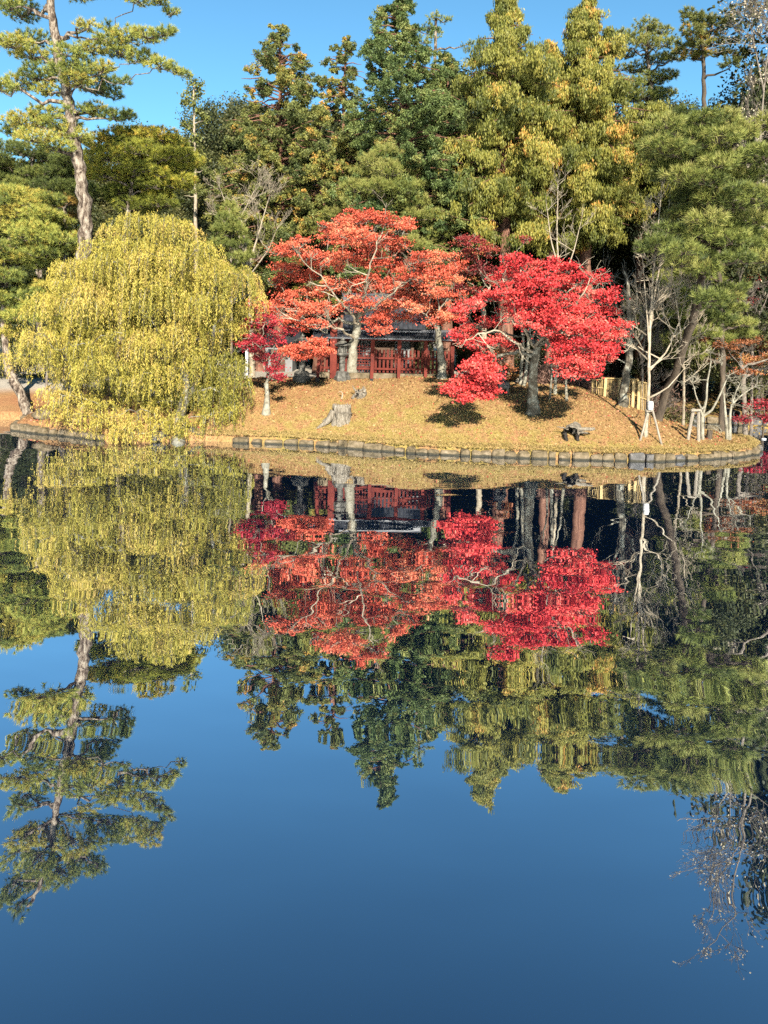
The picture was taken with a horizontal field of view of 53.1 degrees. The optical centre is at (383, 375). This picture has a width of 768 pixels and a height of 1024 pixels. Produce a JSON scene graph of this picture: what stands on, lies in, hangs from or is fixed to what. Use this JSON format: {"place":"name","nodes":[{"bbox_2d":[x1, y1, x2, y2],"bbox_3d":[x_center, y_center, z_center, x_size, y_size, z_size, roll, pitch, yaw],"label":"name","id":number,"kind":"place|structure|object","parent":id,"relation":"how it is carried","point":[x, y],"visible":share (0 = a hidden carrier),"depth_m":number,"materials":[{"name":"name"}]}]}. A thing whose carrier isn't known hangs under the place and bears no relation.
{"place":"outdoors","nodes":[
{"label":"outdoors","id":0,"kind":"place"},
{"bbox_2d":[0,420,767,1023],"bbox_3d":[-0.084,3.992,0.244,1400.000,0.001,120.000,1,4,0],"label":"pond water","id":1,"kind":"structure","parent":0,"point":[302,734],"depth_m":7.55,"materials":[{"name":"blue liquid"}]},
{"bbox_2d":[0,339,767,460],"bbox_3d":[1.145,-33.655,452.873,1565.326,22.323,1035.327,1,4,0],"label":"ground","id":2,"kind":"structure","parent":0,"point":[9,405],"depth_m":26.99,"materials":[{"name":"brown plant"}]},
{"bbox_2d":[0,342,50,377],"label":"shrub","id":3,"kind":"object","parent":2,"relation":"on","point":[17,370],"visible":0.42,"depth_m":37.15,"materials":[{"name":"green plant"}]},
{"bbox_2d":[0,257,69,365],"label":"evergreen tree","id":4,"kind":"object","parent":2,"relation":"on","point":[30,271],"visible":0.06,"depth_m":44.56,"materials":[{"name":"green plant"}]},
{"bbox_2d":[0,181,78,414],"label":"pine tree","id":5,"kind":"object","parent":2,"relation":"on","point":[36,232],"visible":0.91,"depth_m":30.47,"materials":[{"name":"green plant"}]},
{"bbox_2d":[31,409,55,419],"bbox_3d":[-12.497,1.430,28.266,1.005,0.449,0.500,1,4,0],"label":"rock","id":6,"kind":"object","parent":2,"relation":"on","point":[35,414],"visible":0.6,"depth_m":28.08,"materials":[{"name":"stone"}]},
{"bbox_2d":[0,137,101,370],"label":"pine tree","id":7,"kind":"object","parent":2,"relation":"on","point":[55,170],"visible":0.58,"depth_m":40.62,"materials":[{"name":"green plant"}]},
{"bbox_2d":[10,414,104,440],"bbox_3d":[-12.461,2.008,28.182,1.820,0.601,6.972,-2,5,-45],"label":"stone edging","id":8,"kind":"object","parent":2,"relation":"on","point":[26,428],"visible":0.46,"depth_m":27.22,"materials":[{"name":"grey stone"}]},
{"bbox_2d":[50,193,78,367],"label":"pine tree","id":9,"kind":"object","parent":2,"relation":"on","point":[73,200],"visible":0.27,"depth_m":36.21,"materials":[{"name":"green plant"}]},
{"bbox_2d":[0,0,193,404],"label":"pine tree","id":10,"kind":"object","parent":2,"relation":"on","point":[68,129],"visible":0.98,"depth_m":28.94,"materials":[{"name":"green plant"}]},
{"bbox_2d":[47,163,152,358],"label":"evergreen tree","id":11,"kind":"object","parent":2,"relation":"on","point":[107,212],"visible":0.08,"depth_m":53.73,"materials":[{"name":"green plant"}]},
{"bbox_2d":[70,229,148,361],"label":"evergreen tree","id":12,"kind":"object","parent":2,"relation":"on","point":[115,287],"visible":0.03,"depth_m":45.03,"materials":[{"name":"green plant"}]},
{"bbox_2d":[67,162,172,357],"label":"evergreen tree","id":13,"kind":"object","parent":2,"relation":"on","point":[74,225],"visible":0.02,"depth_m":56.10,"materials":[{"name":"green plant"}]},
{"bbox_2d":[0,209,271,445],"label":"willow tree","id":14,"kind":"object","parent":2,"relation":"on","point":[201,365],"visible":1,"depth_m":26.10,"materials":[{"name":"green plant"}]},
{"bbox_2d":[73,123,206,379],"bbox_3d":[-10.896,-5.181,33.573,6.121,11.816,4.544,1,4,0],"label":"pine tree","id":15,"kind":"object","parent":2,"relation":"on","point":[152,184],"visible":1,"depth_m":32.78,"materials":[{"name":"green plant"}]},
{"bbox_2d":[111,227,193,357],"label":"evergreen tree","id":16,"kind":"object","parent":2,"relation":"on","point":[146,321],"visible":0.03,"depth_m":44.78,"materials":[{"name":"green plant"}]},
{"bbox_2d":[137,128,235,322],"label":"evergreen tree","id":17,"kind":"object","parent":2,"relation":"on","point":[162,212],"visible":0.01,"depth_m":57.42,"materials":[{"name":"green plant"}]},
{"bbox_2d":[177,73,211,340],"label":"conifer tree","id":18,"kind":"object","parent":2,"relation":"on","point":[186,101],"visible":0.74,"depth_m":45.15,"materials":[{"name":"green plant"}]},
{"bbox_2d":[154,214,240,357],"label":"evergreen tree","id":19,"kind":"object","parent":2,"relation":"on","point":[206,231],"visible":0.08,"depth_m":46.76,"materials":[{"name":"green plant"}]},
{"bbox_2d":[134,146,290,358],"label":"evergreen tree","id":20,"kind":"object","parent":2,"relation":"on","point":[187,205],"visible":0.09,"depth_m":51.60,"materials":[{"name":"green plant"}]},
{"bbox_2d":[175,96,250,357],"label":"evergreen tree","id":21,"kind":"object","parent":2,"relation":"on","point":[185,115],"depth_m":58.74,"materials":[{"name":"green plant"}]},
{"bbox_2d":[165,329,260,379],"bbox_3d":[-7.720,-0.920,33.423,4.066,2.838,3.901,-2,5,-40],"label":"shrub","id":22,"kind":"object","parent":2,"relation":"on","point":[220,360],"visible":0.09,"depth_m":33.36,"materials":[{"name":"green plant"}]},
{"bbox_2d":[205,198,255,373],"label":"pine tree","id":23,"kind":"object","parent":2,"relation":"on","point":[227,222],"visible":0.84,"depth_m":33.42,"materials":[{"name":"green plant"}]},
{"bbox_2d":[160,90,311,360],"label":"evergreen tree","id":24,"kind":"object","parent":2,"relation":"on","point":[234,112],"visible":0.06,"depth_m":54.16,"materials":[{"name":"green plant"}]},
{"bbox_2d":[203,156,292,378],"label":"bare tree","id":25,"kind":"object","parent":2,"relation":"on","point":[252,362],"visible":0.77,"depth_m":35.60,"materials":[{"name":"grey plant"}]},
{"bbox_2d":[207,226,292,354],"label":"evergreen tree","id":26,"kind":"object","parent":2,"relation":"on","point":[238,340],"visible":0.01,"depth_m":48.38,"materials":[{"name":"green plant"}]},
{"bbox_2d":[217,135,299,370],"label":"conifer tree","id":27,"kind":"object","parent":2,"relation":"on","point":[262,204],"visible":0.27,"depth_m":41.84,"materials":[{"name":"green plant"}]},
{"bbox_2d":[232,437,308,444],"bbox_3d":[-3.773,2.373,26.353,2.836,0.516,0.559,2,4,6],"label":"stone edging","id":28,"kind":"object","parent":2,"relation":"on","point":[244,440],"visible":0.48,"depth_m":26.17,"materials":[{"name":"stone"}]},
{"bbox_2d":[189,23,362,335],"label":"conifer tree","id":29,"kind":"object","parent":2,"relation":"on","point":[297,84],"visible":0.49,"depth_m":41.37,"materials":[{"name":"green plant"}]},
{"bbox_2d":[255,327,305,371],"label":"storehouse","id":30,"kind":"structure","parent":2,"relation":"on","point":[289,363],"depth_m":43.04,"materials":[{"name":"white paint"}]},
{"bbox_2d":[233,304,336,415],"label":"maple tree","id":31,"kind":"object","parent":2,"relation":"on","point":[319,345],"visible":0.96,"depth_m":27.47,"materials":[{"name":"red plant"}]},
{"bbox_2d":[265,243,330,365],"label":"evergreen tree","id":32,"kind":"object","parent":2,"relation":"on","point":[295,316],"visible":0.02,"depth_m":49.09,"materials":[{"name":"green plant"}]},
{"bbox_2d":[292,332,310,382],"bbox_3d":[-3.219,-0.704,30.218,0.760,2.013,0.658,1,4,0],"label":"stone lantern","id":33,"kind":"object","parent":2,"relation":"on","point":[301,375],"visible":0.57,"depth_m":30.06,"materials":[{"name":"stone"}]},
{"bbox_2d":[245,99,373,362],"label":"evergreen tree","id":34,"kind":"object","parent":2,"relation":"on","point":[333,128],"visible":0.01,"depth_m":51.95,"materials":[{"name":"green plant"}]},
{"bbox_2d":[269,100,368,373],"bbox_3d":[-3.407,-7.164,40.473,5.596,14.615,6.104,1,4,0],"label":"conifer tree","id":35,"kind":"object","parent":2,"relation":"on","point":[314,154],"visible":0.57,"depth_m":39.34,"materials":[{"name":"green plant"}]},
{"bbox_2d":[315,403,352,428],"bbox_3d":[-1.712,1.426,26.815,1.338,0.905,0.863,1,4,0],"label":"tree stump","id":36,"kind":"object","parent":2,"relation":"on","point":[338,415],"visible":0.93,"depth_m":26.55,"materials":[{"name":"grey wood"}]},
{"bbox_2d":[245,193,433,378],"bbox_3d":[-1.552,-3.111,28.482,6.992,6.964,5.631,1,4,0],"label":"maple tree","id":37,"kind":"object","parent":2,"relation":"on","point":[343,236],"visible":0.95,"depth_m":28.46,"materials":[{"name":"red plant"}]},
{"bbox_2d":[334,336,350,381],"bbox_3d":[-1.625,-0.645,30.019,0.680,1.801,0.589,1,4,0],"label":"stone lantern","id":38,"kind":"object","parent":2,"relation":"on","point":[342,375],"visible":0.98,"depth_m":29.87,"materials":[{"name":"stone"}]},
{"bbox_2d":[276,35,411,363],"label":"conifer tree","id":39,"kind":"object","parent":2,"relation":"on","point":[345,153],"visible":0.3,"depth_m":41.66,"materials":[{"name":"green plant"}]},
{"bbox_2d":[296,141,455,293],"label":"pine tree","id":40,"kind":"object","parent":2,"relation":"on","point":[376,165],"visible":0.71,"depth_m":36.89,"materials":[{"name":"green plant"}]},
{"bbox_2d":[15,375,748,447],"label":"fallen leaves","id":41,"kind":"object","parent":2,"relation":"on","point":[506,418],"visible":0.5,"depth_m":27.34,"materials":[{"name":"brown plant"}]},
{"bbox_2d":[342,293,425,372],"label":"shrine building","id":42,"kind":"structure","parent":2,"relation":"on","point":[390,345],"depth_m":34.43,"materials":[{"name":"red wood"}]},
{"bbox_2d":[376,342,391,372],"bbox_3d":[-0.026,-0.615,34.447,0.750,1.800,0.060,1,4,0],"label":"door","id":43,"kind":"structure","parent":42,"relation":"in","point":[381,346],"depth_m":34.39,"materials":[{"name":"brown wood"}]},
{"bbox_2d":[312,319,457,382],"bbox_3d":[0.078,-0.887,30.289,5.841,2.583,1.196,1,4,0],"label":"red fence","id":44,"kind":"object","parent":2,"relation":"on","point":[400,335],"visible":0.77,"depth_m":30.28,"materials":[{"name":"wood"}]},
{"bbox_2d":[317,0,483,296],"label":"conifer tree","id":45,"kind":"object","parent":2,"relation":"on","point":[437,109],"visible":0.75,"depth_m":37.31,"materials":[{"name":"green plant"}]},
{"bbox_2d":[413,327,435,373],"bbox_3d":[1.703,-1.113,35.930,2.753,2.904,2.653,0,4,-26],"label":"shrub","id":46,"kind":"object","parent":2,"relation":"on","point":[421,347],"visible":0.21,"depth_m":35.74,"materials":[{"name":"plant"}]},
{"bbox_2d":[400,249,469,378],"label":"maple tree","id":47,"kind":"object","parent":2,"relation":"on","point":[441,294],"visible":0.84,"depth_m":27.57,"materials":[{"name":"red plant"}]},
{"bbox_2d":[417,10,475,367],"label":"pine tree","id":48,"kind":"object","parent":2,"relation":"on","point":[435,19],"visible":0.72,"depth_m":44.84,"materials":[{"name":"green plant"}]},
{"bbox_2d":[410,239,487,358],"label":"evergreen tree","id":49,"kind":"object","parent":2,"relation":"on","point":[459,348],"visible":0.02,"depth_m":48.45,"materials":[{"name":"green plant"}]},
{"bbox_2d":[412,49,488,374],"bbox_3d":[3.031,-8.335,40.527,4.853,17.301,4.305,3,4,21],"label":"conifer tree","id":50,"kind":"object","parent":2,"relation":"on","point":[450,61],"visible":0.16,"depth_m":39.80,"materials":[{"name":"green plant"}]},
{"bbox_2d":[413,136,537,369],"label":"evergreen tree","id":51,"kind":"object","parent":2,"relation":"on","point":[468,355],"visible":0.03,"depth_m":47.13,"materials":[{"name":"green plant"}]},
{"bbox_2d":[396,58,564,366],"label":"evergreen tree","id":52,"kind":"object","parent":2,"relation":"on","point":[461,357],"depth_m":48.52,"materials":[{"name":"green plant"}]},
{"bbox_2d":[442,233,533,362],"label":"maple tree","id":53,"kind":"object","parent":2,"relation":"on","point":[471,254],"visible":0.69,"depth_m":32.08,"materials":[{"name":"red plant"}]},
{"bbox_2d":[453,228,536,365],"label":"evergreen tree","id":54,"kind":"object","parent":2,"relation":"on","point":[488,308],"visible":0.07,"depth_m":47.27,"materials":[{"name":"green plant"}]},
{"bbox_2d":[454,348,543,371],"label":"fence","id":55,"kind":"object","parent":2,"relation":"on","point":[515,366],"visible":0.03,"depth_m":54.04,"materials":[{"name":"red wood"}]},
{"bbox_2d":[479,348,521,381],"bbox_3d":[4.335,-0.324,29.038,1.754,1.667,4.763,2,4,11],"label":"maple shrub","id":56,"kind":"object","parent":2,"relation":"on","point":[509,369],"visible":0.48,"depth_m":28.18,"materials":[{"name":"orange plant"}]},
{"bbox_2d":[497,371,509,394],"bbox_3d":[4.351,0.256,28.012,0.480,0.880,0.480,3,4,22],"label":"stone marker","id":57,"kind":"object","parent":2,"relation":"on","point":[505,385],"visible":0.78,"depth_m":27.90,"materials":[{"name":"stone"}]},
{"bbox_2d":[433,0,577,381],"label":"conifer tree","id":58,"kind":"object","parent":2,"relation":"on","point":[508,109],"visible":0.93,"depth_m":36.30,"materials":[{"name":"green plant"}]},
{"bbox_2d":[518,310,524,384],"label":"slim tree","id":59,"kind":"object","parent":2,"relation":"on","point":[521,367],"visible":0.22,"depth_m":29.60,"materials":[{"name":"plant"}]},
{"bbox_2d":[522,309,534,385],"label":"slim tree","id":60,"kind":"object","parent":2,"relation":"on","point":[526,368],"visible":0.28,"depth_m":29.48,"materials":[{"name":"plant"}]},
{"bbox_2d":[306,440,762,461],"bbox_3d":[5.752,2.558,25.799,16.462,0.595,4.452,1,4,-11],"label":"stone edging","id":61,"kind":"object","parent":2,"relation":"on","point":[633,457],"visible":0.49,"depth_m":24.52,"materials":[{"name":"grey stone"}]},
{"bbox_2d":[437,251,638,416],"bbox_3d":[5.154,-1.215,24.958,6.985,5.583,5.441,1,4,0],"label":"maple tree","id":62,"kind":"object","parent":2,"relation":"on","point":[547,309],"visible":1,"depth_m":23.68,"materials":[{"name":"red plant"}]},
{"bbox_2d":[518,357,576,385],"bbox_3d":[6.543,-0.142,31.044,2.701,1.408,2.534,1,4,0],"label":"shrub","id":63,"kind":"object","parent":2,"relation":"on","point":[544,373],"visible":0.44,"depth_m":30.70,"materials":[{"name":"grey plant"}]},
{"bbox_2d":[510,39,591,382],"bbox_3d":[8.385,-8.048,39.292,4.605,18.161,3.490,2,4,14],"label":"conifer tree","id":64,"kind":"object","parent":2,"relation":"on","point":[556,51],"visible":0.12,"depth_m":38.83,"materials":[{"name":"green plant"}]},
{"bbox_2d":[513,248,597,366],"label":"evergreen tree","id":65,"kind":"object","parent":2,"relation":"on","point":[567,257],"visible":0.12,"depth_m":47.62,"materials":[{"name":"green plant"}]},
{"bbox_2d":[529,162,595,382],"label":"bare tree","id":66,"kind":"object","parent":2,"relation":"on","point":[557,233],"visible":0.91,"depth_m":30.66,"materials":[{"name":"grey plant"}]},
{"bbox_2d":[557,421,594,440],"bbox_3d":[6.213,1.822,25.199,1.209,0.588,0.960,1,4,0],"label":"hollow log","id":67,"kind":"object","parent":2,"relation":"on","point":[576,428],"visible":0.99,"depth_m":24.88,"materials":[{"name":"grey wood"}]},
{"bbox_2d":[542,237,631,365],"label":"evergreen tree","id":68,"kind":"object","parent":2,"relation":"on","point":[606,285],"visible":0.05,"depth_m":47.08,"materials":[{"name":"green plant"}]},
{"bbox_2d":[548,368,627,396],"bbox_3d":[7.892,0.094,30.968,2.830,1.484,3.192,-1,4,-35],"label":"shrub","id":69,"kind":"object","parent":2,"relation":"on","point":[583,383],"visible":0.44,"depth_m":30.67,"materials":[{"name":"plant"}]},
{"bbox_2d":[514,0,671,386],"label":"conifer tree","id":70,"kind":"object","parent":2,"relation":"on","point":[605,148],"visible":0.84,"depth_m":37.30,"materials":[{"name":"green plant"}]},
{"bbox_2d":[533,85,681,380],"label":"evergreen tree","id":71,"kind":"object","parent":2,"relation":"on","point":[615,370],"visible":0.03,"depth_m":46.37,"materials":[{"name":"green plant"}]},
{"bbox_2d":[592,376,650,410],"bbox_3d":[8.859,0.690,28.841,2.228,1.258,0.217,3,4,31],"label":"bamboo fence","id":72,"kind":"object","parent":2,"relation":"on","point":[639,384],"visible":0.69,"depth_m":28.75,"materials":[{"name":"beige wood"}]},
{"bbox_2d":[600,379,645,407],"bbox_3d":[9.822,0.773,32.553,3.299,1.805,2.947,-2,5,-45],"label":"shrub","id":73,"kind":"object","parent":2,"relation":"on","point":[616,393],"visible":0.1,"depth_m":32.45,"materials":[{"name":"plant"}]},
{"bbox_2d":[590,242,663,371],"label":"evergreen tree","id":74,"kind":"object","parent":2,"relation":"on","point":[593,267],"visible":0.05,"depth_m":47.16,"materials":[{"name":"green plant"}]},
{"bbox_2d":[591,250,687,407],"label":"bare tree","id":75,"kind":"object","parent":2,"relation":"on","point":[623,395],"visible":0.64,"depth_m":27.99,"materials":[{"name":"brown plant"}]},
{"bbox_2d":[618,243,670,385],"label":"evergreen tree","id":76,"kind":"object","parent":2,"relation":"on","point":[630,265],"visible":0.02,"depth_m":45.49,"materials":[{"name":"green plant"}]},
{"bbox_2d":[607,13,688,391],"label":"pine tree","id":77,"kind":"object","parent":2,"relation":"on","point":[653,92],"visible":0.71,"depth_m":40.26,"materials":[{"name":"green plant"}]},
{"bbox_2d":[618,288,677,409],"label":"bare tree","id":78,"kind":"object","parent":2,"relation":"on","point":[656,337],"visible":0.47,"depth_m":30.90,"materials":[{"name":"grey plant"}]},
{"bbox_2d":[594,93,701,380],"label":"evergreen tree","id":79,"kind":"object","parent":2,"relation":"on","point":[623,276],"visible":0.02,"depth_m":46.75,"materials":[{"name":"green plant"}]},
{"bbox_2d":[614,106,687,389],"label":"conifer tree","id":80,"kind":"object","parent":2,"relation":"on","point":[640,177],"visible":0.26,"depth_m":40.20,"materials":[{"name":"green plant"}]},
{"bbox_2d":[639,401,662,444],"bbox_3d":[8.672,1.564,25.101,0.783,1.470,0.503,1,4,0],"label":"stake tripod","id":81,"kind":"object","parent":2,"relation":"on","point":[650,404],"visible":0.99,"depth_m":25.01,"materials":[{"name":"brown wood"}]},
{"bbox_2d":[613,135,709,436],"bbox_3d":[9.027,-2.838,25.224,3.194,9.870,2.082,1,4,0],"label":"bare tree","id":82,"kind":"object","parent":2,"relation":"on","point":[650,313],"visible":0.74,"depth_m":25.00,"materials":[{"name":"beige plant"}]},
{"bbox_2d":[630,380,695,421],"bbox_3d":[11.821,1.067,33.114,3.102,1.761,3.060,1,4,0],"label":"shrub","id":83,"kind":"object","parent":2,"relation":"on","point":[669,404],"visible":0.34,"depth_m":32.88,"materials":[{"name":"plant"}]},
{"bbox_2d":[620,199,724,393],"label":"evergreen tree","id":84,"kind":"object","parent":2,"relation":"on","point":[666,363],"visible":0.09,"depth_m":39.88,"materials":[{"name":"green plant"}]},
{"bbox_2d":[663,404,695,423],"bbox_3d":[12.443,1.638,32.836,1.822,0.918,1.758,1,4,0],"label":"shrub","id":85,"kind":"object","parent":2,"relation":"on","point":[667,414],"visible":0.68,"depth_m":32.50,"materials":[{"name":"green plant"}]},
{"bbox_2d":[606,98,754,385],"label":"evergreen tree","id":86,"kind":"object","parent":2,"relation":"on","point":[645,254],"depth_m":46.15,"materials":[{"name":"green plant"}]},
{"bbox_2d":[646,262,718,425],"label":"bare tree","id":87,"kind":"object","parent":2,"relation":"on","point":[673,297],"visible":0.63,"depth_m":28.41,"materials":[{"name":"beige plant"}]},
{"bbox_2d":[686,408,700,441],"bbox_3d":[10.422,1.697,25.835,0.486,1.212,0.202,1,4,0],"label":"post frame","id":88,"kind":"object","parent":2,"relation":"on","point":[693,410],"visible":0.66,"depth_m":25.83,"materials":[{"name":"brown wood"}]},
{"bbox_2d":[623,141,767,394],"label":"evergreen tree","id":89,"kind":"object","parent":2,"relation":"on","point":[716,390],"visible":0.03,"depth_m":39.92,"materials":[{"name":"green plant"}]},
{"bbox_2d":[632,102,767,421],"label":"pine tree","id":90,"kind":"object","parent":2,"relation":"on","point":[742,236],"visible":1,"depth_m":23.41,"materials":[{"name":"green plant"}]},
{"bbox_2d":[648,250,760,431],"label":"pine tree","id":91,"kind":"object","parent":2,"relation":"on","point":[737,329],"visible":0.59,"depth_m":29.88,"materials":[{"name":"green plant"}]},
{"bbox_2d":[645,55,767,392],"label":"evergreen tree","id":92,"kind":"object","parent":2,"relation":"on","point":[735,103],"visible":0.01,"depth_m":40.56,"materials":[{"name":"green plant"}]},
{"bbox_2d":[678,348,739,439],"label":"bare tree","id":93,"kind":"object","parent":2,"relation":"on","point":[703,414],"visible":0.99,"depth_m":26.09,"materials":[{"name":"grey plant"}]},
{"bbox_2d":[669,4,749,400],"bbox_3d":[15.717,-8.247,37.460,4.410,19.344,3.538,1,4,0],"label":"pine tree","id":94,"kind":"object","parent":2,"relation":"on","point":[700,32],"visible":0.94,"depth_m":36.92,"materials":[{"name":"green plant"}]},
{"bbox_2d":[664,163,767,410],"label":"evergreen tree","id":95,"kind":"object","parent":2,"relation":"on","point":[714,372],"visible":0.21,"depth_m":34.10,"materials":[{"name":"green plant"}]},
{"bbox_2d":[674,206,767,401],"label":"evergreen tree","id":96,"kind":"object","parent":2,"relation":"on","point":[739,393],"visible":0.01,"depth_m":36.60,"materials":[{"name":"green plant"}]},
{"bbox_2d":[686,0,767,354],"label":"evergreen tree","id":97,"kind":"object","parent":2,"relation":"on","point":[756,86],"visible":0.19,"depth_m":34.84,"materials":[{"name":"green plant"}]},
{"bbox_2d":[693,336,767,433],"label":"maple tree","id":98,"kind":"object","parent":2,"relation":"on","point":[755,360],"visible":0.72,"depth_m":31.45,"materials":[{"name":"orange plant"}]},
{"bbox_2d":[693,413,767,425],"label":"stone edging","id":99,"kind":"object","parent":2,"relation":"on","point":[710,420],"visible":0.16,"depth_m":34.67,"materials":[{"name":"stone"}]},
{"bbox_2d":[703,0,767,307],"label":"bare tree","id":100,"kind":"object","parent":2,"relation":"on","point":[758,13],"visible":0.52,"depth_m":27.85,"materials":[{"name":"grey plant"}]},
{"bbox_2d":[707,268,767,428],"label":"bare tree","id":101,"kind":"object","parent":2,"relation":"on","point":[751,348],"visible":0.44,"depth_m":32.85,"materials":[{"name":"grey plant"}]},
{"bbox_2d":[722,373,763,439],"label":"bare tree","id":102,"kind":"object","parent":2,"relation":"on","point":[728,430],"visible":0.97,"depth_m":26.69,"materials":[{"name":"grey plant"}]},
{"bbox_2d":[731,398,767,436],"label":"maple shrub","id":103,"kind":"object","parent":2,"relation":"on","point":[763,417],"visible":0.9,"depth_m":30.67,"materials":[{"name":"red plant"}]},
{"bbox_2d":[736,273,766,412],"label":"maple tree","id":104,"kind":"object","parent":2,"relation":"on","point":[757,396],"visible":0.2,"depth_m":34.99,"materials":[{"name":"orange plant"}]},
{"bbox_2d":[0,0,767,168],"label":"sky","id":105,"kind":"structure","parent":0,"point":[215,40],"materials":[{"name":"blue"}]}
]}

